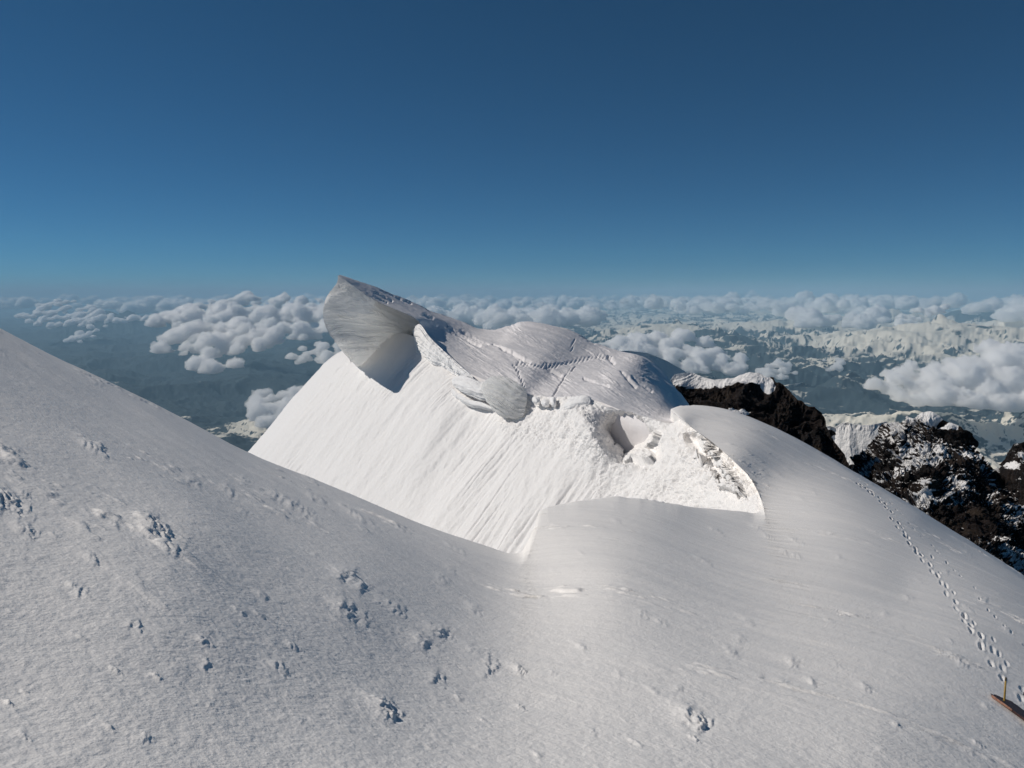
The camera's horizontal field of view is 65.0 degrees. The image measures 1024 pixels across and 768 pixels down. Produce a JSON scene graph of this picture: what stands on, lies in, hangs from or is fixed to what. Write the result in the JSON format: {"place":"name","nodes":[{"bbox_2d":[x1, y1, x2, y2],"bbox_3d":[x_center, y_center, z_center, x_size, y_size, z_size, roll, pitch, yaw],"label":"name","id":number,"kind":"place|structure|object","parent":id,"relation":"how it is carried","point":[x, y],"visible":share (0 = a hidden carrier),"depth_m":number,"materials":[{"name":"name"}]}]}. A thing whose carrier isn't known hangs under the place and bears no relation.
{"place":"outdoors","nodes":[
{"label":"outdoors","id":0,"kind":"place"},
{"bbox_2d":[248,333,761,552],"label":"snow face","id":1,"kind":"object","parent":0,"point":[393,424],"visible":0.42,"depth_m":72.28},
{"bbox_2d":[323,275,419,366],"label":"snow cornice","id":2,"kind":"structure","parent":1,"relation":"on","point":[360,326],"depth_m":100.58,"materials":[{"name":"white snow"}]},
{"bbox_2d":[412,324,472,377],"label":"snow rim","id":3,"kind":"object","parent":1,"relation":"on","point":[430,349],"visible":0.88,"depth_m":92.11,"materials":[{"name":"white snow"}]},
{"bbox_2d":[452,375,485,400],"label":"snow block","id":4,"kind":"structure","parent":1,"relation":"on","point":[468,386],"depth_m":80.18,"materials":[{"name":"white snow"}]},
{"bbox_2d":[451,388,493,410],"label":"snow slab","id":5,"kind":"structure","parent":1,"relation":"on","point":[468,402],"depth_m":78.94,"materials":[{"name":"white snow"}]},
{"bbox_2d":[482,376,526,418],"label":"snow block","id":6,"kind":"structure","parent":1,"relation":"on","point":[505,397],"depth_m":73.61,"materials":[{"name":"white snow"}]},
{"bbox_2d":[532,397,539,404],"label":"snow block","id":7,"kind":"object","parent":1,"relation":"on","point":[536,400],"depth_m":71.31,"materials":[{"name":"white snow"}]},
{"bbox_2d":[541,399,548,407],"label":"snow block","id":8,"kind":"object","parent":1,"relation":"on","point":[544,402],"depth_m":69.97,"materials":[{"name":"white snow"}]},
{"bbox_2d":[550,397,555,407],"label":"snow block","id":9,"kind":"object","parent":1,"relation":"on","point":[553,402],"depth_m":69.44,"materials":[{"name":"white snow"}]},
{"bbox_2d":[561,395,590,409],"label":"snow slab","id":10,"kind":"structure","parent":1,"relation":"on","point":[572,402],"depth_m":66.70,"materials":[{"name":"white snow"}]},
{"bbox_2d":[0,328,1023,767],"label":"snow slope","id":11,"kind":"structure","parent":0,"point":[176,590],"depth_m":8.35,"materials":[{"name":"white snow"}]},
{"bbox_2d":[1003,677,1006,700],"bbox_3d":[6.056,3.802,9.880,0.023,0.392,0.072,4,7,31],"label":"post","id":12,"kind":"object","parent":11,"relation":"on","point":[1004,696],"visible":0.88,"depth_m":9.87,"materials":[{"name":"yellow wood"}]},
{"bbox_2d":[991,694,1023,719],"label":"board","id":13,"kind":"object","parent":11,"relation":"on","point":[1014,708],"visible":0.99,"depth_m":9.69,"materials":[{"name":"brown wood"}]},
{"bbox_2d":[0,301,1023,468],"bbox_3d":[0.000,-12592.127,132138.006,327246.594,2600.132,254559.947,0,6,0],"label":"valley terrain","id":14,"kind":"structure","parent":0,"point":[238,375],"depth_m":32462.41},
{"bbox_2d":[0,0,1023,305],"label":"sky","id":15,"kind":"structure","parent":0,"point":[188,152],"materials":[{"name":"blue"}]},
{"bbox_2d":[339,275,689,452],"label":"snow ridge","id":16,"kind":"structure","parent":0,"point":[537,359],"depth_m":100.12,"materials":[{"name":"white snow"}]},
{"bbox_2d":[621,351,686,379],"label":"snow crag","id":17,"kind":"structure","parent":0,"point":[669,369],"depth_m":227.34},
{"bbox_2d":[670,372,848,467],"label":"rock wall","id":18,"kind":"structure","parent":0,"point":[770,401],"depth_m":174.35,"materials":[{"name":"black stone"}]},
{"bbox_2d":[826,422,886,468],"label":"snow saddle","id":19,"kind":"object","parent":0,"point":[850,439],"visible":0.14,"depth_m":244.64,"materials":[{"name":"white snow"}]},
{"bbox_2d":[850,411,1023,574],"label":"rocky peak","id":20,"kind":"structure","parent":0,"point":[935,466],"depth_m":153.00,"materials":[{"name":"black stone"}]},
{"bbox_2d":[994,442,1023,495],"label":"rock tower","id":21,"kind":"structure","parent":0,"point":[1011,468],"depth_m":212.50,"materials":[{"name":"black stone"}]}
]}

